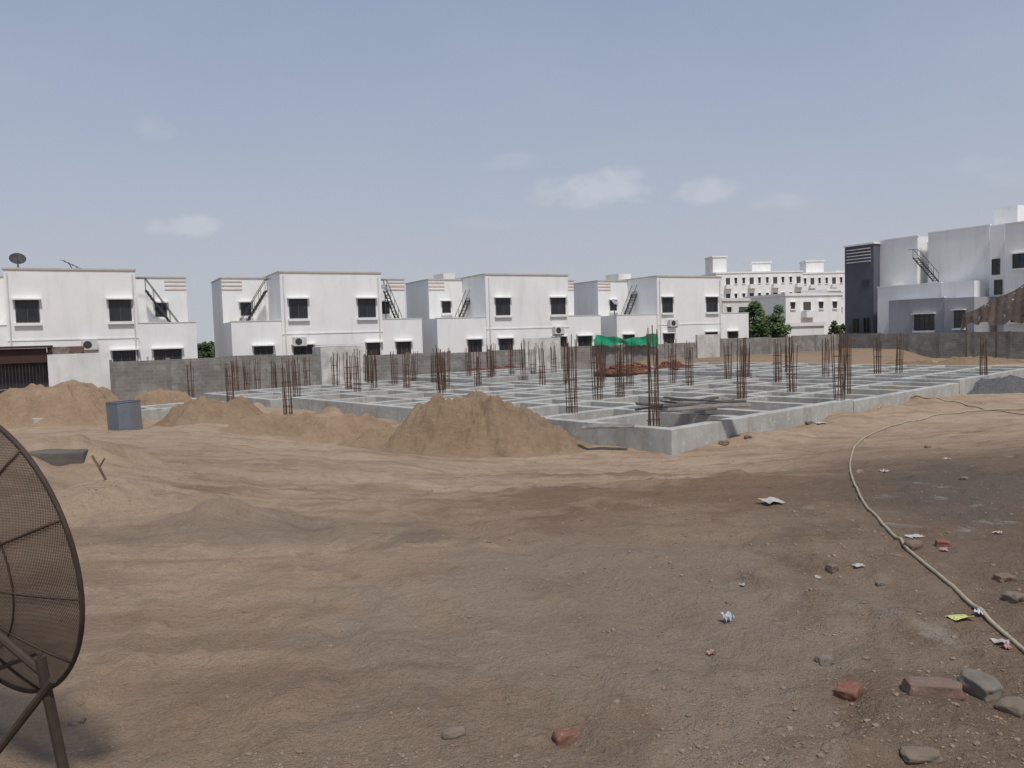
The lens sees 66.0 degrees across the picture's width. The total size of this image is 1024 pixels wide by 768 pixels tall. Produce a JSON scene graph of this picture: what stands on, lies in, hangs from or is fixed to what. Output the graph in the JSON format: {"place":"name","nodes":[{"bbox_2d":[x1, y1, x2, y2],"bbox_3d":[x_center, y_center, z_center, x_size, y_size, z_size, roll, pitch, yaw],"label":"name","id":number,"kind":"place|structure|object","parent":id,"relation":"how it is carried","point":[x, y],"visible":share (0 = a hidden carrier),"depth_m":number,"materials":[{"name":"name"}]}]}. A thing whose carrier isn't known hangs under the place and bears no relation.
{"place":"outdoors","nodes":[
{"label":"outdoors","id":0,"kind":"place"},
{"bbox_2d":[0,343,1023,767],"bbox_3d":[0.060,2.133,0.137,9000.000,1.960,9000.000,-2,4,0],"label":"ground","id":1,"kind":"structure","parent":0,"point":[250,553],"depth_m":4.33,"materials":[{"name":"soil"}]},
{"bbox_2d":[0,345,83,393],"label":"gate","id":2,"kind":"structure","parent":1,"relation":"on","point":[23,368],"depth_m":37.84,"materials":[{"name":"metal"}]},
{"bbox_2d":[0,425,84,767],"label":"dish","id":3,"kind":"object","parent":1,"relation":"on","point":[37,666],"visible":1,"depth_m":2.42,"materials":[{"name":"metal"}]},
{"bbox_2d":[28,449,87,465],"bbox_3d":[-5.610,0.940,9.728,0.680,0.250,0.300,0,5,-12],"label":"concrete block","id":4,"kind":"object","parent":1,"relation":"on","point":[58,457],"depth_m":9.61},
{"bbox_2d":[0,380,148,429],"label":"sand mound","id":5,"kind":"object","parent":1,"relation":"on","point":[72,403],"visible":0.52,"depth_m":28.46,"materials":[{"name":"sand"}]},
{"bbox_2d":[47,353,110,389],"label":"whitewashed wall","id":6,"kind":"structure","parent":1,"relation":"on","point":[93,368],"depth_m":38.67,"materials":[{"name":"white paint"}]},
{"bbox_2d":[0,267,197,377],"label":"row house","id":7,"kind":"structure","parent":1,"relation":"on","point":[123,314],"depth_m":45.61,"materials":[{"name":"white paint"}]},
{"bbox_2d":[12,298,41,325],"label":"window","id":8,"kind":"structure","parent":7,"relation":"in","point":[27,312],"depth_m":43.80,"materials":[{"name":"glass"}]},
{"bbox_2d":[81,340,97,350],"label":"air conditioner","id":9,"kind":"object","parent":7,"relation":"attached to","point":[90,344],"visible":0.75,"depth_m":45.00,"materials":[{"name":"metal"}]},
{"bbox_2d":[106,298,133,323],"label":"window","id":10,"kind":"structure","parent":7,"relation":"in","point":[120,312],"depth_m":45.97,"materials":[{"name":"glass"}]},
{"bbox_2d":[110,348,139,361],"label":"window","id":11,"kind":"structure","parent":7,"relation":"in","point":[122,354],"depth_m":46.19,"materials":[{"name":"glass"}]},
{"bbox_2d":[151,347,183,359],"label":"window","id":12,"kind":"structure","parent":7,"relation":"in","point":[173,352],"depth_m":47.38,"materials":[{"name":"glass"}]},
{"bbox_2d":[105,400,142,430],"bbox_3d":[-12.582,1.030,25.571,0.784,0.960,0.784,-1,4,38],"label":"metal bin","id":13,"kind":"object","parent":1,"relation":"on","point":[124,415],"visible":0.9,"depth_m":25.32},
{"bbox_2d":[31,397,227,423],"bbox_3d":[-16.275,1.389,32.597,7.300,0.980,6.400,-5,5,-42],"label":"foundation grid","id":14,"kind":"object","parent":1,"relation":"on","point":[154,412],"visible":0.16,"depth_m":30.63,"materials":[{"name":"concrete"}]},
{"bbox_2d":[225,360,233,400],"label":"rebar column","id":15,"kind":"structure","parent":14,"relation":"on","point":[227,385],"depth_m":32.57,"materials":[{"name":"metal"}]},
{"bbox_2d":[133,388,192,405],"bbox_3d":[-15.172,0.866,33.917,4.860,1.382,2.970,-2,4,0],"label":"sand mound","id":16,"kind":"object","parent":1,"relation":"on","point":[158,396],"visible":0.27,"depth_m":33.45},
{"bbox_2d":[197,341,214,357],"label":"tree","id":17,"kind":"object","parent":1,"relation":"on","point":[204,347],"visible":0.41,"depth_m":79.51,"materials":[{"name":"green plant"}]},
{"bbox_2d":[150,396,262,426],"bbox_3d":[-10.488,1.065,27.300,5.940,1.359,3.240,-2,4,0],"label":"sand mound","id":18,"kind":"object","parent":1,"relation":"on","point":[201,409],"visible":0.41,"depth_m":26.59,"materials":[{"name":"sand"}]},
{"bbox_2d":[109,354,318,399],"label":"boundary wall","id":19,"kind":"structure","parent":1,"relation":"on","point":[131,379],"depth_m":44.32,"materials":[{"name":"concrete"}]},
{"bbox_2d":[217,411,310,435],"bbox_3d":[-7.193,1.389,24.424,5.130,1.029,2.700,-2,4,-6],"label":"sand mound","id":20,"kind":"object","parent":1,"relation":"on","point":[267,424],"visible":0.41,"depth_m":23.74,"materials":[{"name":"sand"}]},
{"bbox_2d":[211,271,422,357],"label":"row house","id":21,"kind":"structure","parent":1,"relation":"on","point":[274,312],"depth_m":52.38,"materials":[{"name":"white paint"}]},
{"bbox_2d":[238,301,253,317],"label":"window","id":22,"kind":"structure","parent":21,"relation":"in","point":[243,304],"depth_m":53.07,"materials":[{"name":"glass"}]},
{"bbox_2d":[252,344,275,354],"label":"window","id":23,"kind":"structure","parent":21,"relation":"in","point":[258,349],"depth_m":49.99,"materials":[{"name":"glass"}]},
{"bbox_2d":[287,297,309,320],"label":"window","id":24,"kind":"structure","parent":21,"relation":"in","point":[298,307],"depth_m":50.78,"materials":[{"name":"glass"}]},
{"bbox_2d":[291,343,315,354],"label":"window","id":25,"kind":"structure","parent":21,"relation":"in","point":[297,350],"depth_m":51.06,"materials":[{"name":"glass"}]},
{"bbox_2d":[356,297,377,319],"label":"window","id":26,"kind":"structure","parent":21,"relation":"in","point":[366,305],"depth_m":52.92,"materials":[{"name":"glass"}]},
{"bbox_2d":[365,341,383,354],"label":"window","id":27,"kind":"structure","parent":21,"relation":"in","point":[371,346],"depth_m":53.28,"materials":[{"name":"glass"}]},
{"bbox_2d":[395,340,413,353],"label":"window","id":28,"kind":"structure","parent":21,"relation":"in","point":[401,344],"depth_m":54.37,"materials":[{"name":"glass"}]},
{"bbox_2d":[203,380,460,407],"bbox_3d":[-8.461,0.735,38.756,10.600,1.060,7.300,-5,5,-42],"label":"foundation grid","id":29,"kind":"object","parent":1,"relation":"on","point":[271,397],"visible":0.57,"depth_m":38.05,"materials":[{"name":"concrete"}]},
{"bbox_2d":[281,357,292,414],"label":"rebar column","id":30,"kind":"structure","parent":29,"relation":"on","point":[288,381],"depth_m":27.96,"materials":[{"name":"metal"}]},
{"bbox_2d":[291,356,300,396],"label":"rebar column","id":31,"kind":"structure","parent":29,"relation":"on","point":[294,381],"depth_m":33.36,"materials":[{"name":"metal"}]},
{"bbox_2d":[343,352,352,389],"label":"rebar column","id":32,"kind":"structure","parent":29,"relation":"on","point":[347,382],"depth_m":37.52,"materials":[{"name":"metal"}]},
{"bbox_2d":[282,413,393,442],"bbox_3d":[-5.010,1.363,23.219,5.130,1.073,2.970,-2,4,-11],"label":"sand mound","id":33,"kind":"object","parent":1,"relation":"on","point":[330,429],"visible":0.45,"depth_m":22.60,"materials":[{"name":"sand"}]},
{"bbox_2d":[312,344,364,384],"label":"whitewashed hut","id":34,"kind":"object","parent":1,"relation":"on","point":[325,354],"visible":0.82,"depth_m":47.37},
{"bbox_2d":[337,428,395,448],"bbox_3d":[-2.969,1.598,21.616,5.130,0.854,2.430,-2,4,0],"label":"sand mound","id":35,"kind":"object","parent":1,"relation":"on","point":[370,438],"visible":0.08,"depth_m":21.21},
{"bbox_2d":[364,349,523,381],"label":"boundary wall","id":36,"kind":"structure","parent":1,"relation":"on","point":[457,363],"depth_m":50.77,"materials":[{"name":"concrete"}]},
{"bbox_2d":[441,726,465,739],"bbox_3d":[-0.211,1.268,2.853,0.094,0.040,0.056,-7,6,-28],"label":"stone","id":37,"kind":"object","parent":1,"relation":"on","point":[452,732],"visible":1,"depth_m":2.84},
{"bbox_2d":[290,382,621,421],"bbox_3d":[-2.331,0.924,32.640,10.100,1.120,9.400,-5,5,-42],"label":"foundation grid","id":38,"kind":"object","parent":1,"relation":"on","point":[398,405],"visible":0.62,"depth_m":31.73,"materials":[{"name":"concrete"}]},
{"bbox_2d":[353,349,360,391],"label":"rebar column","id":39,"kind":"structure","parent":38,"relation":"on","point":[356,373],"depth_m":34.61,"materials":[{"name":"metal"}]},
{"bbox_2d":[402,349,409,387],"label":"rebar column","id":40,"kind":"structure","parent":38,"relation":"on","point":[405,364],"depth_m":36.35,"materials":[{"name":"metal"}]},
{"bbox_2d":[435,345,445,392],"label":"rebar column","id":41,"kind":"structure","parent":38,"relation":"on","point":[438,375],"depth_m":32.72,"materials":[{"name":"metal"}]},
{"bbox_2d":[473,350,481,385],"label":"rebar column","id":42,"kind":"structure","parent":38,"relation":"on","point":[477,374],"depth_m":36.57,"materials":[{"name":"metal"}]},
{"bbox_2d":[371,390,563,457],"bbox_3d":[-1.033,1.103,20.820,7.425,1.917,5.130,-2,4,-6],"label":"sand mound","id":43,"kind":"object","parent":1,"relation":"on","point":[475,424],"visible":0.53,"depth_m":19.68,"materials":[{"name":"sand"}]},
{"bbox_2d":[398,368,595,382],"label":"foundation grid","id":44,"kind":"object","parent":1,"relation":"on","point":[503,375],"visible":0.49,"depth_m":43.75,"materials":[{"name":"concrete"}]},
{"bbox_2d":[405,273,600,352],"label":"row house","id":45,"kind":"structure","parent":1,"relation":"on","point":[480,312],"depth_m":58.93,"materials":[{"name":"white paint"}]},
{"bbox_2d":[466,338,484,351],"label":"window","id":46,"kind":"structure","parent":45,"relation":"in","point":[475,344],"depth_m":56.95,"materials":[{"name":"glass"}]},
{"bbox_2d":[494,297,512,317],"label":"window","id":47,"kind":"structure","parent":45,"relation":"in","point":[502,303],"depth_m":57.74,"materials":[{"name":"glass"}]},
{"bbox_2d":[497,337,515,349],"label":"window","id":48,"kind":"structure","parent":45,"relation":"in","point":[503,341],"depth_m":57.97,"materials":[{"name":"glass"}]},
{"bbox_2d":[549,296,567,316],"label":"window","id":49,"kind":"structure","parent":45,"relation":"in","point":[558,304],"depth_m":59.95,"materials":[{"name":"glass"}]},
{"bbox_2d":[0,443,1023,767],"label":"pebbles","id":50,"kind":"object","parent":1,"relation":"on","point":[820,755],"visible":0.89,"depth_m":3.21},
{"bbox_2d":[491,426,592,457],"bbox_3d":[0.303,1.548,20.184,4.725,1.034,2.970,-1,4,6],"label":"sand mound","id":51,"kind":"object","parent":1,"relation":"on","point":[541,441],"visible":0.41,"depth_m":19.57,"materials":[{"name":"sand"}]},
{"bbox_2d":[523,337,560,368],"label":"whitewashed wall","id":52,"kind":"structure","parent":1,"relation":"on","point":[552,342],"depth_m":54.40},
{"bbox_2d":[551,727,576,745],"bbox_3d":[0.188,1.268,2.824,0.089,0.058,0.062,-1,9,-17],"label":"brick","id":53,"kind":"object","parent":1,"relation":"on","point":[561,736],"visible":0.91,"depth_m":2.80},
{"bbox_2d":[496,374,749,389],"bbox_3d":[5.128,0.331,39.425,9.500,1.020,9.500,-5,5,-42],"label":"foundation grid","id":54,"kind":"object","parent":1,"relation":"on","point":[640,381],"visible":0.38,"depth_m":39.48,"materials":[{"name":"concrete"}]},
{"bbox_2d":[593,362,653,374],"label":"brick heap","id":55,"kind":"object","parent":54,"relation":"on","point":[638,368],"visible":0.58,"depth_m":44.42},
{"bbox_2d":[625,338,633,385],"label":"rebar column","id":56,"kind":"structure","parent":54,"relation":"on","point":[627,366],"depth_m":35.01,"materials":[{"name":"metal"}]},
{"bbox_2d":[668,340,676,382],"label":"rebar column","id":57,"kind":"structure","parent":54,"relation":"on","point":[672,355],"depth_m":36.20,"materials":[{"name":"metal"}]},
{"bbox_2d":[561,341,696,369],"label":"boundary wall","id":58,"kind":"structure","parent":1,"relation":"on","point":[584,359],"depth_m":57.85,"materials":[{"name":"concrete"}]},
{"bbox_2d":[593,333,657,346],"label":"green net","id":59,"kind":"object","parent":58,"relation":"on","point":[608,341],"visible":0.82,"depth_m":57.38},
{"bbox_2d":[574,274,748,343],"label":"row house","id":60,"kind":"structure","parent":1,"relation":"on","point":[691,305],"depth_m":66.42,"materials":[{"name":"white paint"}]},
{"bbox_2d":[661,296,675,314],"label":"window","id":61,"kind":"structure","parent":60,"relation":"in","point":[667,301],"depth_m":64.85,"materials":[{"name":"glass"}]},
{"bbox_2d":[705,296,720,313],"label":"window","id":62,"kind":"structure","parent":60,"relation":"in","point":[711,301],"depth_m":67.10,"materials":[{"name":"glass"}]},
{"bbox_2d":[511,389,852,454],"bbox_3d":[4.401,1.198,25.789,9.720,1.070,9.220,-5,5,-42],"label":"foundation grid","id":63,"kind":"object","parent":1,"relation":"on","point":[674,433],"visible":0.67,"depth_m":22.86,"materials":[{"name":"concrete"}]},
{"bbox_2d":[564,334,577,413],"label":"rebar column","id":64,"kind":"structure","parent":63,"relation":"on","point":[575,394],"depth_m":23.50,"materials":[{"name":"metal"}]},
{"bbox_2d":[590,340,602,399],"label":"rebar column","id":65,"kind":"structure","parent":63,"relation":"on","point":[600,369],"depth_m":27.88,"materials":[{"name":"metal"}]},
{"bbox_2d":[581,423,634,429],"bbox_3d":[2.396,1.054,19.679,1.300,0.079,0.395,-3,10,12],"label":"plank","id":66,"kind":"object","parent":63,"relation":"on","point":[608,426],"visible":1,"depth_m":19.60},
{"bbox_2d":[614,338,624,396],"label":"rebar column","id":67,"kind":"structure","parent":63,"relation":"on","point":[619,385],"depth_m":28.66,"materials":[{"name":"metal"}]},
{"bbox_2d":[646,325,659,426],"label":"rebar column","id":68,"kind":"structure","parent":63,"relation":"on","point":[656,375],"depth_m":20.81,"materials":[{"name":"metal"}]},
{"bbox_2d":[668,402,750,412],"bbox_3d":[5.130,0.601,20.547,2.100,0.080,0.381,-4,10,12],"label":"plank","id":69,"kind":"object","parent":63,"relation":"on","point":[709,406],"visible":1,"depth_m":20.48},
{"bbox_2d":[735,338,746,398],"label":"rebar column","id":70,"kind":"structure","parent":63,"relation":"on","point":[743,386],"depth_m":26.64,"materials":[{"name":"metal"}]},
{"bbox_2d":[830,327,847,400],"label":"rebar column","id":71,"kind":"structure","parent":63,"relation":"on","point":[841,394],"depth_m":25.18,"materials":[{"name":"metal"}]},
{"bbox_3d":[5.180,0.667,21.998,2.200,0.080,0.335,-2,-2,-11],"label":"plank","id":72,"kind":"object","parent":63,"relation":"on","visible":0},
{"bbox_2d":[662,399,745,407],"bbox_3d":[5.423,0.564,22.264,2.300,0.080,0.254,-4,10,17],"label":"plank","id":73,"kind":"object","parent":72,"relation":"on","point":[694,404],"visible":0.76,"depth_m":22.24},
{"bbox_2d":[695,334,719,357],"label":"whitewashed wall","id":74,"kind":"structure","parent":1,"relation":"on","point":[708,345],"depth_m":61.51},
{"bbox_2d":[721,298,752,317],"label":"white house","id":75,"kind":"structure","parent":1,"relation":"on","point":[732,305],"depth_m":97.26,"materials":[{"name":"paint"}]},
{"bbox_2d":[645,362,841,377],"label":"foundation grid","id":76,"kind":"object","parent":1,"relation":"on","point":[716,368],"visible":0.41,"depth_m":43.83,"materials":[{"name":"concrete"}]},
{"bbox_2d":[701,256,803,297],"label":"apartment building","id":77,"kind":"structure","parent":1,"relation":"on","point":[756,278],"depth_m":179.92,"materials":[{"name":"white paint"}]},
{"bbox_2d":[745,300,791,337],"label":"tree","id":78,"kind":"object","parent":1,"relation":"on","point":[777,328],"visible":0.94,"depth_m":76.81,"materials":[{"name":"green plant"}]},
{"bbox_2d":[720,334,838,356],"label":"boundary wall","id":79,"kind":"structure","parent":1,"relation":"on","point":[804,343],"depth_m":65.19,"materials":[{"name":"concrete"}]},
{"bbox_2d":[743,289,842,335],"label":"white house","id":80,"kind":"structure","parent":1,"relation":"on","point":[819,305],"depth_m":106.22,"materials":[{"name":"paint"}]},
{"bbox_2d":[767,322,825,336],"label":"outbuilding","id":81,"kind":"structure","parent":1,"relation":"on","point":[810,328],"depth_m":78.70,"materials":[{"name":"white paint"}]},
{"bbox_2d":[650,378,958,412],"bbox_3d":[11.592,0.621,32.198,9.400,1.000,9.100,-5,5,-42],"label":"foundation grid","id":82,"kind":"object","parent":1,"relation":"on","point":[866,395],"visible":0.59,"depth_m":31.45,"materials":[{"name":"concrete"}]},
{"bbox_2d":[684,340,693,385],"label":"rebar column","id":83,"kind":"structure","parent":82,"relation":"on","point":[691,371],"depth_m":34.64,"materials":[{"name":"metal"}]},
{"bbox_2d":[773,339,781,381],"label":"rebar column","id":84,"kind":"structure","parent":82,"relation":"on","point":[775,355],"depth_m":35.14,"materials":[{"name":"metal"}]},
{"bbox_2d":[785,335,797,391],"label":"rebar column","id":85,"kind":"structure","parent":82,"relation":"on","point":[793,384],"depth_m":29.68,"materials":[{"name":"metal"}]},
{"bbox_2d":[841,331,850,393],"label":"rebar column","id":86,"kind":"structure","parent":82,"relation":"on","point":[848,374],"depth_m":28.16,"materials":[{"name":"metal"}]},
{"bbox_2d":[799,260,844,332],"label":"apartment building","id":87,"kind":"structure","parent":1,"relation":"on","point":[815,276],"depth_m":195.10,"materials":[{"name":"white paint"}]},
{"bbox_2d":[814,654,833,665],"bbox_3d":[1.339,1.190,3.381,0.070,0.053,0.062,-3,4,-11],"label":"stone","id":88,"kind":"object","parent":1,"relation":"on","point":[824,660],"visible":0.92,"depth_m":3.36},
{"bbox_2d":[827,320,847,333],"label":"tree","id":89,"kind":"object","parent":1,"relation":"on","point":[834,327],"visible":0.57,"depth_m":75.78,"materials":[{"name":"green plant"}]},
{"bbox_2d":[836,680,862,700],"bbox_3d":[1.314,1.206,3.072,0.091,0.073,0.085,-5,18,40],"label":"brick","id":90,"kind":"object","parent":1,"relation":"on","point":[850,690],"visible":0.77,"depth_m":3.05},
{"bbox_2d":[841,333,878,348],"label":"boundary wall","id":91,"kind":"structure","parent":1,"relation":"on","point":[867,340],"depth_m":71.48,"materials":[{"name":"concrete"}]},
{"bbox_2d":[756,364,1023,393],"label":"foundation grid","id":92,"kind":"object","parent":1,"relation":"on","point":[966,377],"visible":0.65,"depth_m":37.36,"materials":[{"name":"concrete"}]},
{"bbox_2d":[895,332,903,372],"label":"rebar column","id":93,"kind":"structure","parent":92,"relation":"on","point":[900,369],"depth_m":37.38,"materials":[{"name":"metal"}]},
{"bbox_2d":[979,336,987,374],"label":"rebar column","id":94,"kind":"structure","parent":92,"relation":"on","point":[985,362],"depth_m":34.21,"materials":[{"name":"metal"}]},
{"bbox_2d":[879,360,945,364],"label":"sand mound","id":95,"kind":"object","parent":1,"relation":"on","point":[926,362],"visible":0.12,"depth_m":48.90,"materials":[{"name":"sand"}]},
{"bbox_2d":[903,540,923,550],"bbox_3d":[2.601,1.048,5.102,0.116,0.067,0.083,-4,10,-17],"label":"brick","id":96,"kind":"object","parent":1,"relation":"on","point":[912,545],"visible":0.83,"depth_m":5.07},
{"bbox_2d":[898,745,943,763],"bbox_3d":[1.341,1.218,2.584,0.142,0.042,0.082,2,3,-6],"label":"stone","id":97,"kind":"object","parent":1,"relation":"on","point":[911,754],"visible":1,"depth_m":2.56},
{"bbox_2d":[843,205,1023,333],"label":"modern house","id":98,"kind":"structure","parent":1,"relation":"on","point":[943,281],"depth_m":68.49,"materials":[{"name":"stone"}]},
{"bbox_2d":[912,313,935,332],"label":"window","id":99,"kind":"structure","parent":98,"relation":"in","point":[923,322],"depth_m":67.20,"materials":[{"name":"glass"}]},
{"bbox_2d":[951,309,965,329],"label":"window","id":100,"kind":"structure","parent":98,"relation":"in","point":[958,313],"depth_m":64.19,"materials":[{"name":"glass"}]},
{"bbox_2d":[1009,252,1023,270],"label":"window","id":101,"kind":"structure","parent":98,"relation":"in","point":[1017,258],"depth_m":61.62,"materials":[{"name":"glass"}]},
{"bbox_2d":[901,676,965,700],"bbox_3d":[1.610,1.169,3.017,0.212,0.069,0.094,1,4,6],"label":"brick","id":102,"kind":"object","parent":1,"relation":"on","point":[930,686],"visible":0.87,"depth_m":2.98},
{"bbox_2d":[849,408,1023,652],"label":"hose","id":103,"kind":"object","parent":1,"relation":"on","point":[1010,638],"visible":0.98,"depth_m":4.83,"materials":[{"name":"rubber"}]},
{"bbox_2d":[878,331,1023,358],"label":"boundary wall","id":104,"kind":"structure","parent":1,"relation":"on","point":[1010,344],"depth_m":62.98,"materials":[{"name":"concrete"}]},
{"bbox_2d":[957,667,1004,700],"bbox_3d":[1.815,1.181,3.050,0.100,0.100,0.157,-7,13,-14],"label":"stone","id":105,"kind":"object","parent":1,"relation":"on","point":[981,685],"visible":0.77,"depth_m":3.02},
{"bbox_2d":[938,356,1023,365],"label":"sand mound","id":106,"kind":"object","parent":1,"relation":"on","point":[955,360],"visible":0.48,"depth_m":53.81,"materials":[{"name":"sand"}]},
{"bbox_2d":[960,284,1023,357],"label":"shade net","id":107,"kind":"object","parent":1,"relation":"on","point":[1014,311],"visible":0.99,"depth_m":58.34,"materials":[{"name":"brown fabric"}]},
{"bbox_2d":[967,375,1023,393],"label":"gravel pile","id":108,"kind":"object","parent":1,"relation":"on","point":[1008,384],"visible":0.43,"depth_m":32.59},
{"bbox_2d":[993,572,1016,581],"bbox_3d":[2.740,1.078,4.378,0.108,0.046,0.074,-3,9,-6],"label":"brick","id":109,"kind":"object","parent":1,"relation":"on","point":[1001,577],"visible":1,"depth_m":4.36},
{"bbox_2d":[994,696,1023,718],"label":"stone","id":110,"kind":"object","parent":1,"relation":"on","point":[1013,705],"visible":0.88,"depth_m":2.89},
{"bbox_2d":[1000,591,1023,603],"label":"stone","id":111,"kind":"object","parent":1,"relation":"on","point":[1013,597],"visible":0.96,"depth_m":4.01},
{"bbox_2d":[0,0,1023,342],"label":"sky","id":112,"kind":"structure","parent":0,"point":[203,142],"materials":[{"name":"blue"}]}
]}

